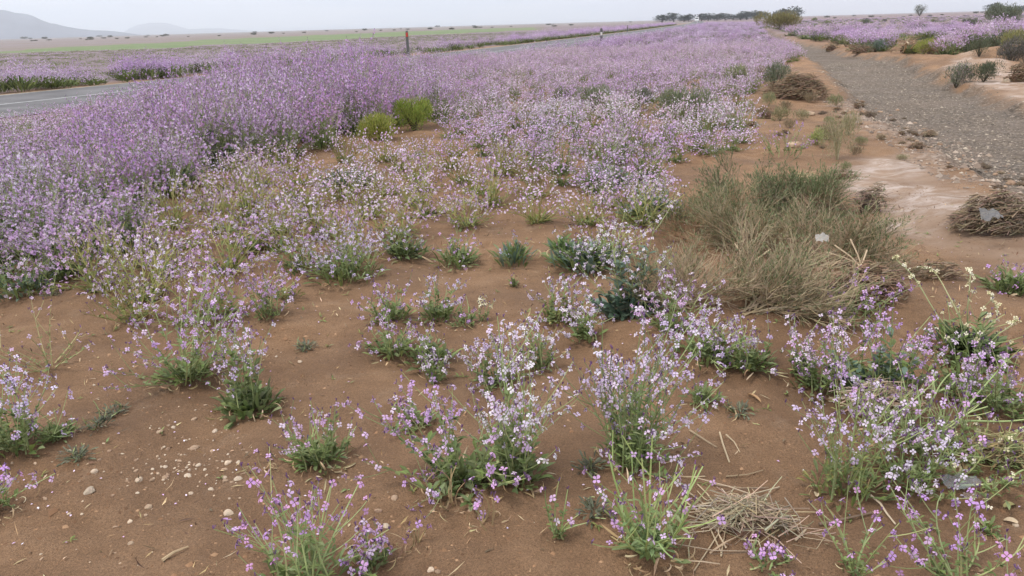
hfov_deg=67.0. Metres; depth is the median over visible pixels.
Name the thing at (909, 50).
shrub
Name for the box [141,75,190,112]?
flowering plant
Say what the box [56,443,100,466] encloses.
weed
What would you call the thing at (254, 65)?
flowering plant
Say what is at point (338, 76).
flowering plant
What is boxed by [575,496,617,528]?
weed
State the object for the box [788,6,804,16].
tree
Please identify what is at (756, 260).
stick
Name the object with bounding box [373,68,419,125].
flowering plant
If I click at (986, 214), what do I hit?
plastic bag
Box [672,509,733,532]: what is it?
straw stalk
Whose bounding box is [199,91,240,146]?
flowering plant
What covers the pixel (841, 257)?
stick
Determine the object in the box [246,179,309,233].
flowering plant
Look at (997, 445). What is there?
debris heap
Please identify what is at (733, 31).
distant flower field
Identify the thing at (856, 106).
debris clump
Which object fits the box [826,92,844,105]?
dry weed
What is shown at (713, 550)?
straw stalk
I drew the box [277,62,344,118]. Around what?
flowering plant
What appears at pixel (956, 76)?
shrub
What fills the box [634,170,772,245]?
dry shrub
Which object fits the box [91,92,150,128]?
flowering plant
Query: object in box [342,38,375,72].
flowering plant
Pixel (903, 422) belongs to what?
flowering plant
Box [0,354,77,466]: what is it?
flowering plant
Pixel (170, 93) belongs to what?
flowering plant
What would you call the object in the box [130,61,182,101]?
flowering plant
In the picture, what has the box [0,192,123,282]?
flowering plant
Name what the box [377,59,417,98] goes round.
flowering plant
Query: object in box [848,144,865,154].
dry weed
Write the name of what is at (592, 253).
flowering plant
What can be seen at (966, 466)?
dead leaf
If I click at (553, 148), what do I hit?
flowering plant
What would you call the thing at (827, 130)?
dry weed
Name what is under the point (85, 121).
flowering plant
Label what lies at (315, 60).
flowering plant
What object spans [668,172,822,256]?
dry shrub
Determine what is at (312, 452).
flowering plant
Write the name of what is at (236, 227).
flowering plant
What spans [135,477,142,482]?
stone
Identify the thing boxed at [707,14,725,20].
tree
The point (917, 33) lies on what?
bank flowers
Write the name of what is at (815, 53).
stream bed
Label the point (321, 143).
flowering plant
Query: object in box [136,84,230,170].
flowering plant
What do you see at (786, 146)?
flowering plant
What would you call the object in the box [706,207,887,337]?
dry shrub
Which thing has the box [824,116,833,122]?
dry weed
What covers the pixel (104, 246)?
flowering plant
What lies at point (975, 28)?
flowering bush
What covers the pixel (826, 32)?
shrub
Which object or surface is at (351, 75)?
flowering plant
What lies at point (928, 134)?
debris clump
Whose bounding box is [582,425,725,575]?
flowering plant
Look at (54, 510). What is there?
soil crumbs
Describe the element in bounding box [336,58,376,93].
flowering plant
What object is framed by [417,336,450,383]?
flowering plant
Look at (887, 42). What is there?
shrub
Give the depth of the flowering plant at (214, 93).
11.87 m
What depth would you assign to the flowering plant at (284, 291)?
4.51 m
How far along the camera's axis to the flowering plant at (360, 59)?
18.71 m
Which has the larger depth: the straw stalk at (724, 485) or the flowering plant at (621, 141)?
the flowering plant at (621, 141)
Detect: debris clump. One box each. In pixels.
[746,121,758,126]
[773,130,785,135]
[853,102,860,108]
[862,109,879,117]
[907,141,926,148]
[918,129,937,136]
[981,164,993,168]
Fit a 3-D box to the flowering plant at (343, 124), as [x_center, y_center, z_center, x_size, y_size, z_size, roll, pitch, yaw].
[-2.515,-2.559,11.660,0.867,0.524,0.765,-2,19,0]
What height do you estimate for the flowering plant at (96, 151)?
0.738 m
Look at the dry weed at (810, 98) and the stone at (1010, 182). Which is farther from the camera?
the dry weed at (810, 98)
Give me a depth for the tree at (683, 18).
476.31 m
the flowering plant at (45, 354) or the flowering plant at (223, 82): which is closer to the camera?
the flowering plant at (45, 354)
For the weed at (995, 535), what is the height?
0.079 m
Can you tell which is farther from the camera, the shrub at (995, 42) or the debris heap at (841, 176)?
the shrub at (995, 42)
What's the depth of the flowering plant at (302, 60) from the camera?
14.66 m
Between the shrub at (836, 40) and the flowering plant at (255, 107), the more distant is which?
the shrub at (836, 40)
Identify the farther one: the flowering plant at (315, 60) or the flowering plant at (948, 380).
the flowering plant at (315, 60)
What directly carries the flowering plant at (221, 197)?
on the ground
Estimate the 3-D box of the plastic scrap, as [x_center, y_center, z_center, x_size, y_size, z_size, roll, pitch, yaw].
[1.716,-0.281,4.277,0.076,0.051,0.037,-2,19,0]
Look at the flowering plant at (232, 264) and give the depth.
5.00 m
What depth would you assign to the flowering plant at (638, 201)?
5.82 m
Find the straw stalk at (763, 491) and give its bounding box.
[744,486,779,495]
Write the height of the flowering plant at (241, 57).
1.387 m
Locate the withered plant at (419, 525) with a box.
[387,510,431,553]
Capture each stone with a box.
[83,486,94,494]
[90,469,97,473]
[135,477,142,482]
[144,504,151,509]
[190,445,199,449]
[223,509,233,515]
[234,476,242,480]
[383,523,389,528]
[391,495,397,500]
[427,567,433,572]
[788,142,797,147]
[794,142,807,148]
[1005,180,1015,184]
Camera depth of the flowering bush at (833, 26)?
58.92 m
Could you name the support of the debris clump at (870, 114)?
on the ground
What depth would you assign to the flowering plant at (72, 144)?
8.36 m
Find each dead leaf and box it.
[747,393,760,401]
[962,461,968,468]
[1003,501,1013,506]
[1003,517,1017,522]
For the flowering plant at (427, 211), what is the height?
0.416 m
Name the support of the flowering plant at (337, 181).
on the ground
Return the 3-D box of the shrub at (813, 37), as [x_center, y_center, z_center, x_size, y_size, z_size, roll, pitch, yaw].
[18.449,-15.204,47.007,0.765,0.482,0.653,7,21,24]
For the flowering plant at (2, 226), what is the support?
on the ground
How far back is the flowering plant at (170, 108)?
9.23 m
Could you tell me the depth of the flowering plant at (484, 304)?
4.14 m
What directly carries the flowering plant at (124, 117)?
on the ground
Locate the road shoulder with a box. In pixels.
[3,22,690,94]
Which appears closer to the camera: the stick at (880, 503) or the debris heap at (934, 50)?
the stick at (880, 503)
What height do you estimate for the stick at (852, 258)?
0.122 m
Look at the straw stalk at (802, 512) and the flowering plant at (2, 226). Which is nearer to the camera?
the straw stalk at (802, 512)
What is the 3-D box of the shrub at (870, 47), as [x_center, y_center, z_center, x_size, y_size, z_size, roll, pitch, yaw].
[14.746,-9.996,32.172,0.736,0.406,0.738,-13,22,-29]
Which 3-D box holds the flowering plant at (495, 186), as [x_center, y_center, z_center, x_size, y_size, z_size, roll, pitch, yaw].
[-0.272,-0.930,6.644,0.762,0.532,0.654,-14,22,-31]
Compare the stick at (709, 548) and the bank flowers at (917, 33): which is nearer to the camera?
the stick at (709, 548)
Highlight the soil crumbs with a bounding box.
[0,180,1023,575]
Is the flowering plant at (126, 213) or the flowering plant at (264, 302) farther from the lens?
the flowering plant at (126, 213)
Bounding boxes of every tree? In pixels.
[652,15,672,21]
[666,13,678,21]
[677,15,694,21]
[694,13,706,20]
[702,13,716,20]
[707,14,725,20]
[715,13,732,20]
[726,14,741,19]
[734,13,746,19]
[738,11,751,19]
[747,10,762,19]
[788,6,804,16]
[981,3,1005,9]
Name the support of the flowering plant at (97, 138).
on the ground
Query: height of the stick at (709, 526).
0.035 m
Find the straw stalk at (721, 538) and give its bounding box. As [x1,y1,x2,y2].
[718,524,726,547]
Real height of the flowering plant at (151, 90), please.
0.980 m
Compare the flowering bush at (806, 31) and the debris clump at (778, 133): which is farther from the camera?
the flowering bush at (806, 31)
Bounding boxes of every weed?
[32,410,79,443]
[38,272,61,299]
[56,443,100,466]
[77,401,114,431]
[94,400,130,417]
[291,337,318,351]
[570,450,609,478]
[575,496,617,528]
[717,114,733,125]
[722,398,759,424]
[723,85,740,96]
[737,98,755,109]
[753,64,766,77]
[761,91,776,106]
[765,503,796,537]
[779,100,792,107]
[783,119,796,127]
[791,108,810,119]
[800,92,817,102]
[819,123,840,139]
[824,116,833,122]
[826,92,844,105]
[839,162,852,170]
[841,109,863,134]
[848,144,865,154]
[854,136,867,144]
[876,133,888,139]
[895,154,910,159]
[972,515,1008,541]
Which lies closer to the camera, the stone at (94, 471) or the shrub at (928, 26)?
the stone at (94, 471)
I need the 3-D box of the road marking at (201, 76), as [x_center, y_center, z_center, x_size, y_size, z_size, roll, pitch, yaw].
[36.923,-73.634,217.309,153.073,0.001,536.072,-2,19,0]
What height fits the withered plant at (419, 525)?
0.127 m
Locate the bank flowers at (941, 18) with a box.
[768,13,1023,43]
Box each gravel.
[7,174,971,567]
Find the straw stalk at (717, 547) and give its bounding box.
[709,534,740,553]
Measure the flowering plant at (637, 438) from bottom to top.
0.672 m
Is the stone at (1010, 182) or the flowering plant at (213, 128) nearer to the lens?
the stone at (1010, 182)
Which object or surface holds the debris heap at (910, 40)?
on the ground
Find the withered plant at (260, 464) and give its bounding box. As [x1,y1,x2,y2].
[236,449,286,476]
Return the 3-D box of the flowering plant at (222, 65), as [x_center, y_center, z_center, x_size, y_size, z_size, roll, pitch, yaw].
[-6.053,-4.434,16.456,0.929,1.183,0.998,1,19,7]
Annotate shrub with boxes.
[356,111,397,139]
[389,95,434,130]
[555,85,570,101]
[573,83,616,111]
[595,232,797,319]
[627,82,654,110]
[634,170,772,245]
[656,85,721,120]
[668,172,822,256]
[682,140,818,226]
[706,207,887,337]
[720,63,749,85]
[738,77,763,90]
[752,9,802,29]
[757,187,925,273]
[760,154,869,221]
[762,59,791,90]
[771,103,791,120]
[806,126,828,145]
[809,30,829,40]
[810,34,819,41]
[817,107,855,159]
[831,39,841,44]
[834,33,845,43]
[839,36,853,46]
[858,43,876,51]
[861,18,870,23]
[868,37,888,51]
[879,38,894,48]
[905,44,919,53]
[909,21,929,31]
[913,37,930,42]
[914,4,927,16]
[914,37,939,53]
[942,59,975,87]
[955,33,985,45]
[962,43,988,52]
[966,31,991,56]
[966,59,1005,81]
[970,18,980,24]
[980,32,1005,46]
[984,1,1022,22]
[993,31,1023,62]
[999,26,1023,44]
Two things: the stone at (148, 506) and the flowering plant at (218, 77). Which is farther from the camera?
the flowering plant at (218, 77)
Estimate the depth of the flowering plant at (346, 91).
11.50 m
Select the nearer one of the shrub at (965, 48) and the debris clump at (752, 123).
the debris clump at (752, 123)
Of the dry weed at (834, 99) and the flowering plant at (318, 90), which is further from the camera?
the dry weed at (834, 99)
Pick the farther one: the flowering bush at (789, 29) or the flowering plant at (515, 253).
the flowering bush at (789, 29)
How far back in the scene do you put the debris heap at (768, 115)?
12.19 m
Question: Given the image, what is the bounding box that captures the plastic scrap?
[815,232,828,241]
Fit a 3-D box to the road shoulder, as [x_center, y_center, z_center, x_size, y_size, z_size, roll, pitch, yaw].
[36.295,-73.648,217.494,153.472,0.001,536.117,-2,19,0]
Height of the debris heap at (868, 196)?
0.283 m
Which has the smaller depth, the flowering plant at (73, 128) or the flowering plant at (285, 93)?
the flowering plant at (73, 128)
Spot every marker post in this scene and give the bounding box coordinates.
[405,31,409,55]
[600,28,602,39]
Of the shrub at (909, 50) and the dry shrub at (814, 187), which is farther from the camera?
the shrub at (909, 50)
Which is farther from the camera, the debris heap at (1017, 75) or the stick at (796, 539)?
the debris heap at (1017, 75)
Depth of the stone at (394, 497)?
2.55 m
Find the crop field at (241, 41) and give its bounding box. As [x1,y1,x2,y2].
[0,27,538,52]
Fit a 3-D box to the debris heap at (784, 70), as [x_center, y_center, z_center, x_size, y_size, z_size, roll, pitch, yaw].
[6.510,-5.253,18.624,1.046,0.475,0.634,3,19,13]
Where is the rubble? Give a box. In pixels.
[823,98,1023,197]
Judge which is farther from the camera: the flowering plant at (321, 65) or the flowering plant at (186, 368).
the flowering plant at (321, 65)
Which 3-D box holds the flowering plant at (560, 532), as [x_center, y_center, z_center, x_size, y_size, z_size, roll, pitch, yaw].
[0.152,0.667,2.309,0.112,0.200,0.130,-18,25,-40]
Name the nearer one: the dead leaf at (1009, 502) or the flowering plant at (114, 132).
the dead leaf at (1009, 502)
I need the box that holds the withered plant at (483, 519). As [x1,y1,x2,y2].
[467,485,510,532]
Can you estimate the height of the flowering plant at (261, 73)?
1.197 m
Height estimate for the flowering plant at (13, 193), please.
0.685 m
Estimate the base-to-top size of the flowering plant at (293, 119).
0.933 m
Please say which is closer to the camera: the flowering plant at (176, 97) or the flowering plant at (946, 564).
the flowering plant at (946, 564)
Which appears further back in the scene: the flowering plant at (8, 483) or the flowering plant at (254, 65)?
the flowering plant at (254, 65)
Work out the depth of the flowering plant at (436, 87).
12.66 m
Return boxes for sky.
[0,0,1023,31]
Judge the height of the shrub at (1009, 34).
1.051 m
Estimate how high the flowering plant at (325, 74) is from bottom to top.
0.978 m
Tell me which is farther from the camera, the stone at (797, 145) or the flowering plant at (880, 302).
the stone at (797, 145)
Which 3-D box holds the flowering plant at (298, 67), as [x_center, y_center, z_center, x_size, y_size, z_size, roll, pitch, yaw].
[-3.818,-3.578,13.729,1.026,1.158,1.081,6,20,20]
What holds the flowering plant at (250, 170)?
on the ground
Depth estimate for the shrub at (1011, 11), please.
86.88 m
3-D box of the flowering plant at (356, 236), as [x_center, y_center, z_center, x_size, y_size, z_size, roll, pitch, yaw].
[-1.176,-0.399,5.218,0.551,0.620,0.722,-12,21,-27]
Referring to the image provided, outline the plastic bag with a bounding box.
[979,208,1002,220]
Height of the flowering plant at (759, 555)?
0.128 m
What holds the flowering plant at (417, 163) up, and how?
on the ground
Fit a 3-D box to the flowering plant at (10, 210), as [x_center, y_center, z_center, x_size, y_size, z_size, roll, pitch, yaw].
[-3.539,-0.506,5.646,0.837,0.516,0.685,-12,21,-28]
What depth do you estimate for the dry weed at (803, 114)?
11.75 m
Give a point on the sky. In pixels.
(103, 15)
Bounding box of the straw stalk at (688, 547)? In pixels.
[688,533,693,563]
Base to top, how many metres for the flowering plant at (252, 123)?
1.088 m
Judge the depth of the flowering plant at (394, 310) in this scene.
4.17 m
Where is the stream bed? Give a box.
[764,29,1023,193]
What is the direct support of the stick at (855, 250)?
on the ground
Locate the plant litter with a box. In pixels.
[1,192,1023,575]
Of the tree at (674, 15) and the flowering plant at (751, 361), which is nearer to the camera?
the flowering plant at (751, 361)
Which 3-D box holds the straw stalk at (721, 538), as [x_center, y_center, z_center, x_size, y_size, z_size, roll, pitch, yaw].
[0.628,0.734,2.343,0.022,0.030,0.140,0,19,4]
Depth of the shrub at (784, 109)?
11.82 m
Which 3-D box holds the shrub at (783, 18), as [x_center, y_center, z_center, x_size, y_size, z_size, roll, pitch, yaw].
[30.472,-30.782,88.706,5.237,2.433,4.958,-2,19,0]
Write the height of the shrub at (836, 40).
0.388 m
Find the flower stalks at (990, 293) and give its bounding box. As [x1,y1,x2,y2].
[892,255,1021,334]
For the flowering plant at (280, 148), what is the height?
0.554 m
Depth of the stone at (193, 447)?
2.99 m
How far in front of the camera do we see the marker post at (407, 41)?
41.12 m
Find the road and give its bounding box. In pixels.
[0,21,704,117]
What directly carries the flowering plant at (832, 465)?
on the ground
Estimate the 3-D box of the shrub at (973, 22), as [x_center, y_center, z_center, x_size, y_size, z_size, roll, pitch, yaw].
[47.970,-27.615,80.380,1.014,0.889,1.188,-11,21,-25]
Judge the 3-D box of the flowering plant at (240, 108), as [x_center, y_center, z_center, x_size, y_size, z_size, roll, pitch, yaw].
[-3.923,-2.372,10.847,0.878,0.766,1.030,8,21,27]
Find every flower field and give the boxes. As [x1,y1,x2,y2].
[0,36,806,254]
[519,21,781,51]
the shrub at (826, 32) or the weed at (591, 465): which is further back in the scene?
the shrub at (826, 32)
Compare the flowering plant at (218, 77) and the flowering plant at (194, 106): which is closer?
the flowering plant at (194, 106)
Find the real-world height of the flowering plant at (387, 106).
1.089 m
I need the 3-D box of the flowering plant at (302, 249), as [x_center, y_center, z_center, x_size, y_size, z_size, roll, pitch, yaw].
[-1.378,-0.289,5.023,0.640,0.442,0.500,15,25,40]
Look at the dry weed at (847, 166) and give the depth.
7.86 m
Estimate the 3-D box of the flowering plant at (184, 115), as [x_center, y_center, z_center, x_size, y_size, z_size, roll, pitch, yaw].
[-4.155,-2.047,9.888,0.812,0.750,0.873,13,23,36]
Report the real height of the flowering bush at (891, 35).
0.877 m
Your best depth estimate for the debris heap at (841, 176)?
7.56 m
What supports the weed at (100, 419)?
on the ground
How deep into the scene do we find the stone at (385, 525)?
2.41 m
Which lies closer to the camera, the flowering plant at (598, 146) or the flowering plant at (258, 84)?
the flowering plant at (598, 146)
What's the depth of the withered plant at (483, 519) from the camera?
2.38 m
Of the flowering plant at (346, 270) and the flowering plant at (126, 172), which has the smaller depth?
the flowering plant at (346, 270)
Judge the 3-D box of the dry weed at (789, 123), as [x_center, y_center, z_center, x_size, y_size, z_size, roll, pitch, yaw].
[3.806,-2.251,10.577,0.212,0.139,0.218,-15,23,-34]
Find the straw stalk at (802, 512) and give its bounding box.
[763,511,815,513]
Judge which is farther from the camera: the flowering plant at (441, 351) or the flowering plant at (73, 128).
the flowering plant at (73, 128)
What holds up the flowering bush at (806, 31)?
on the ground
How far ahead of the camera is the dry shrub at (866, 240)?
4.73 m
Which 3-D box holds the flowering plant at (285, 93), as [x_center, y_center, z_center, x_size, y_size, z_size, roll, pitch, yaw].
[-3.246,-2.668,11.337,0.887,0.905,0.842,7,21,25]
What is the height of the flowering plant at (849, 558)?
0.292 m
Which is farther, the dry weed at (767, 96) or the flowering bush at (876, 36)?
the flowering bush at (876, 36)
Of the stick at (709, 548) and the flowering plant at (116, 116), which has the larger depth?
the flowering plant at (116, 116)
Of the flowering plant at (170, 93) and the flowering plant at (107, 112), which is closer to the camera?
the flowering plant at (107, 112)
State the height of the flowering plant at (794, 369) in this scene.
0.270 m
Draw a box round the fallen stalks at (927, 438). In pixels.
[869,360,1023,486]
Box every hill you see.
[0,10,137,38]
[124,23,260,34]
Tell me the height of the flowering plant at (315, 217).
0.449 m
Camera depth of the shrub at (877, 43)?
32.12 m
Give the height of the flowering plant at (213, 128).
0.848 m
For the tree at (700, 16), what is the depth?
475.43 m
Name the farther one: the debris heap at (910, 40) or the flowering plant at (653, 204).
the debris heap at (910, 40)
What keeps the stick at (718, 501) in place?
on the ground
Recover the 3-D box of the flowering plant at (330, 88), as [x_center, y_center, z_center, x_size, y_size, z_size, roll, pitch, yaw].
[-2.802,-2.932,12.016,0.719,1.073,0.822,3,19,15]
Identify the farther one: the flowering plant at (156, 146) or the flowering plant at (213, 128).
the flowering plant at (213, 128)
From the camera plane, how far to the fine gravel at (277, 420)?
2.94 m
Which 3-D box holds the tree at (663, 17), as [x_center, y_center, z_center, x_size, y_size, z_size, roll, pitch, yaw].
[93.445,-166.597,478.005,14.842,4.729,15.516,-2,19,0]
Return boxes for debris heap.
[752,102,773,118]
[759,72,832,99]
[764,60,801,79]
[785,169,820,183]
[818,260,912,305]
[820,41,840,50]
[825,165,857,179]
[828,374,941,418]
[844,43,873,53]
[849,181,893,213]
[855,100,868,106]
[890,31,921,53]
[901,258,973,279]
[919,40,953,53]
[944,188,1023,236]
[958,429,1023,468]
[1003,63,1023,81]
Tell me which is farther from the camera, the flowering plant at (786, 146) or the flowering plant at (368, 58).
the flowering plant at (368, 58)
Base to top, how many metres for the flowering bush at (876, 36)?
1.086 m
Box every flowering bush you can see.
[784,24,803,35]
[793,23,830,38]
[817,21,846,30]
[842,20,868,29]
[843,27,888,50]
[877,28,900,45]
[898,16,931,28]
[928,28,968,54]
[951,18,1002,51]
[977,13,1023,34]
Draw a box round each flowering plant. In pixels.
[0,123,59,173]
[0,134,37,189]
[0,136,52,199]
[0,142,82,223]
[0,147,69,213]
[0,157,38,229]
[0,160,93,230]
[0,164,62,255]
[0,165,17,205]
[0,179,121,258]
[0,180,91,257]
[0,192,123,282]
[0,203,41,274]
[0,240,76,301]
[0,296,94,376]
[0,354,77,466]
[0,462,55,525]
[2,132,45,166]
[20,131,130,225]
[22,125,75,164]
[25,141,120,204]
[26,206,145,298]
[34,97,128,180]
[41,120,110,170]
[42,137,108,188]
[44,168,139,244]
[48,124,120,161]
[48,177,178,238]
[53,131,152,207]
[55,112,108,147]
[62,123,113,161]
[72,111,173,215]
[73,177,169,259]
[74,113,167,178]
[80,258,185,330]
[81,98,152,153]
[83,229,195,312]
[86,90,148,132]
[88,116,155,162]
[88,268,267,390]
[89,148,161,191]
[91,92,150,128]
[97,213,204,270]
[104,99,187,161]
[106,83,149,113]
[111,107,166,141]
[111,111,208,197]
[115,204,212,285]
[117,111,187,172]
[122,84,187,140]
[123,125,220,184]
[124,88,163,132]
[125,80,210,147]
[126,74,181,111]
[129,247,256,333]
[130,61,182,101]
[130,170,210,232]
[134,144,213,188]
[135,91,196,116]
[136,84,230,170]
[140,83,211,153]
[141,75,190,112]
[147,122,223,179]
[149,85,194,103]
[151,99,216,145]
[158,159,239,211]
[164,89,193,115]
[166,70,253,168]
[166,80,194,99]
[171,64,224,96]
[173,197,276,284]
[174,93,245,149]
[175,87,212,147]
[177,62,236,101]
[178,73,221,109]
[178,172,249,238]
[179,65,239,118]
[181,129,259,170]
[185,305,287,428]
[194,80,234,111]
[198,70,282,159]
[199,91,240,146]
[200,202,296,256]
[201,67,236,91]
[201,162,281,222]
[204,135,281,212]
[205,71,238,94]
[206,89,270,150]
[207,45,260,87]
[207,94,255,140]
[208,62,253,104]
[208,65,253,119]
[209,51,242,81]
[212,442,390,575]
[224,46,257,76]
[224,54,253,85]
[227,67,299,139]
[228,67,274,109]
[229,75,285,143]
[232,190,321,260]
[233,57,277,89]
[237,82,322,147]
[237,252,304,319]
[238,52,270,80]
[239,123,316,160]
[242,60,279,81]
[243,46,294,93]
[245,74,290,118]
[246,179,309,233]
[248,82,330,158]
[252,59,293,91]
[253,69,324,141]
[253,150,321,204]
[254,51,293,77]
[254,69,305,107]
[255,218,349,277]
[262,73,321,127]
[263,76,314,131]
[268,397,358,481]
[272,39,298,73]
[272,274,305,301]
[273,46,310,86]
[275,52,317,90]
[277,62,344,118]
[281,54,329,99]
[283,180,357,240]
[286,73,352,149]
[287,79,354,142]
[289,37,332,79]
[290,52,343,133]
[290,211,393,288]
[291,71,345,127]
[296,42,332,76]
[296,184,396,265]
[302,40,333,68]
[303,160,377,190]
[306,57,336,91]
[308,55,356,113]
[309,64,339,81]
[310,63,354,119]
[313,63,372,133]
[314,50,368,112]
[325,41,349,69]
[327,41,384,122]
[330,54,372,115]
[330,56,379,95]
[330,109,361,133]
[333,28,395,116]
[335,55,366,78]
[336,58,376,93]
[341,369,540,519]
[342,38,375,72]
[342,47,376,75]
[344,515,402,575]
[347,64,401,132]
[348,293,417,364]
[350,185,431,240]
[350,269,423,326]
[352,39,385,77]
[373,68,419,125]
[375,214,433,264]
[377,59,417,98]
[377,65,421,116]
[378,50,413,88]
[378,168,470,220]
[382,141,463,191]
[383,379,442,435]
[393,65,448,118]
[394,314,469,371]
[409,61,449,102]
[409,61,462,119]
[409,267,466,323]
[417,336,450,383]
[422,220,493,271]
[428,176,500,231]
[442,145,528,208]
[445,294,480,328]
[447,304,581,497]
[457,322,551,400]
[474,294,495,320]
[478,127,541,178]
[486,229,540,272]
[504,309,570,370]
[507,272,518,286]
[523,263,602,324]
[536,118,596,174]
[540,477,588,541]
[541,224,636,277]
[541,293,730,506]
[543,224,587,256]
[544,176,622,227]
[559,294,614,342]
[569,152,645,190]
[571,206,654,255]
[574,182,681,321]
[576,124,624,173]
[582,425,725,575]
[584,109,639,164]
[597,105,656,154]
[597,168,684,231]
[607,127,678,181]
[614,171,690,224]
[628,267,725,333]
[655,303,763,376]
[677,374,727,411]
[711,312,788,380]
[743,531,797,575]
[753,120,816,156]
[776,313,822,376]
[782,306,877,400]
[785,334,939,522]
[798,286,947,418]
[809,480,932,575]
[825,401,977,503]
[827,266,922,333]
[847,358,998,466]
[886,476,1023,575]
[900,324,1023,408]
[911,287,1023,373]
[911,404,1023,510]
[950,337,1023,422]
[974,254,1023,296]
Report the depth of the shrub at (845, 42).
35.89 m
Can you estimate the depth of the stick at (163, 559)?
2.34 m
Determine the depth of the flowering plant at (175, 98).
11.20 m
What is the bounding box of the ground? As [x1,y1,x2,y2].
[0,10,1023,575]
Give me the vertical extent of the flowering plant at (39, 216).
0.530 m
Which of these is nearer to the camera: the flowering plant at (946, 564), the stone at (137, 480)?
the flowering plant at (946, 564)
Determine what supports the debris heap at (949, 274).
on the ground
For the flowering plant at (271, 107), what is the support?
on the ground
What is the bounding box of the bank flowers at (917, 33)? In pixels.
[795,18,1023,51]
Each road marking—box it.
[0,22,697,104]
[6,23,688,95]
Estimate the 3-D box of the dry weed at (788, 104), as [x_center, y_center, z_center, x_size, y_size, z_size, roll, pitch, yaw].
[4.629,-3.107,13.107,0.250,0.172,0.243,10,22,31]
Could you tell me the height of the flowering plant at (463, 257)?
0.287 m
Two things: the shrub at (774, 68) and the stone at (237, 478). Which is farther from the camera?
the shrub at (774, 68)
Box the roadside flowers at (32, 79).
[0,21,675,92]
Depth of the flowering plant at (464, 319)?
4.06 m
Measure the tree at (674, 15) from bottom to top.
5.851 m
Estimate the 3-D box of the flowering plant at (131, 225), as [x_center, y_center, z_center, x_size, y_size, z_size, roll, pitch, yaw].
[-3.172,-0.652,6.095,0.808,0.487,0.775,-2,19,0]
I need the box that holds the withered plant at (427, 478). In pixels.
[412,467,435,501]
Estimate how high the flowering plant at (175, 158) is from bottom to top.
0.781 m
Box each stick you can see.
[161,546,188,561]
[680,497,722,554]
[689,429,716,446]
[694,526,725,570]
[695,495,758,505]
[710,483,768,488]
[719,431,729,462]
[726,470,762,476]
[733,249,770,280]
[794,529,806,540]
[818,511,872,525]
[826,252,859,264]
[834,245,860,267]
[850,239,862,266]
[870,495,895,524]
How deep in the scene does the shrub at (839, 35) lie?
40.97 m
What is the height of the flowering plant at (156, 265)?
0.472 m
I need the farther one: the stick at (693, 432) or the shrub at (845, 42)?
the shrub at (845, 42)
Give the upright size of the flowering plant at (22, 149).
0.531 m
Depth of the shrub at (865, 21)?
118.86 m
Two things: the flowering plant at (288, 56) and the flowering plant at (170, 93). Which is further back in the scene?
the flowering plant at (288, 56)
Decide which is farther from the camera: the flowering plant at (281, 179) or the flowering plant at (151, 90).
the flowering plant at (151, 90)
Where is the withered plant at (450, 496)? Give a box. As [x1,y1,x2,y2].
[429,463,468,520]
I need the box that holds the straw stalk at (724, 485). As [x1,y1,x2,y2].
[694,477,766,499]
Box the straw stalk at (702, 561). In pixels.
[689,560,719,563]
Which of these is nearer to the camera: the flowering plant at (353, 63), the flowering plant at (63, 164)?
the flowering plant at (63, 164)
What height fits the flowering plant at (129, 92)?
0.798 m
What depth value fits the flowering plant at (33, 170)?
6.42 m
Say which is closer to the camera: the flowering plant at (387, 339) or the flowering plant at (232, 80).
the flowering plant at (387, 339)
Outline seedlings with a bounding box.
[5,204,1007,542]
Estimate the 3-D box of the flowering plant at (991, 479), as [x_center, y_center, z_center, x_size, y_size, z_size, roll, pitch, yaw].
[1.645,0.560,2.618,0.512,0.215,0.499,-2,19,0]
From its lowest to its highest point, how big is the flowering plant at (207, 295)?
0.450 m
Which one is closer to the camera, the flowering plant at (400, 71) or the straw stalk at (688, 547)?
the straw stalk at (688, 547)
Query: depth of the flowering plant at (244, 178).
6.48 m
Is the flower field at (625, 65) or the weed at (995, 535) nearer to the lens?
the weed at (995, 535)
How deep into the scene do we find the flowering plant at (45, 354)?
3.72 m
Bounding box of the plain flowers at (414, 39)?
[0,30,571,80]
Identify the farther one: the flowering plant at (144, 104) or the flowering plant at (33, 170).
the flowering plant at (144, 104)
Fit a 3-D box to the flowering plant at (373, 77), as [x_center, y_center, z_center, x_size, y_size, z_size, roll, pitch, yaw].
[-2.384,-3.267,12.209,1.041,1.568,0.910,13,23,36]
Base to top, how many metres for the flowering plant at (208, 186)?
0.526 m
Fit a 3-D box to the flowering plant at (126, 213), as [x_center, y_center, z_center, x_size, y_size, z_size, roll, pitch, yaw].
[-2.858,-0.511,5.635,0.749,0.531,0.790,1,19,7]
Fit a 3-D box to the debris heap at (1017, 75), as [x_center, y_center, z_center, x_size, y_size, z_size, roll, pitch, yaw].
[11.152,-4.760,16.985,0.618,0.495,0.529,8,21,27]
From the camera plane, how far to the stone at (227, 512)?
2.58 m
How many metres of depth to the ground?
3.31 m
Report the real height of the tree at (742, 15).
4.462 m
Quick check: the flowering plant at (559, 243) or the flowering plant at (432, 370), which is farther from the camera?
the flowering plant at (559, 243)
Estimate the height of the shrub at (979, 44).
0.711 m
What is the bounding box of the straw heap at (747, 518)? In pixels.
[670,476,840,562]
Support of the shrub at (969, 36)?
on the ground
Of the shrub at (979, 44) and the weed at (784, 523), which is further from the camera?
the shrub at (979, 44)
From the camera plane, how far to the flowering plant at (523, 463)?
2.54 m
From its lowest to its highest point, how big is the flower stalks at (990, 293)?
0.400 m
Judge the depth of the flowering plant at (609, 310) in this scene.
3.98 m
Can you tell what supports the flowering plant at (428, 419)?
on the ground
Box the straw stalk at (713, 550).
[673,543,752,551]

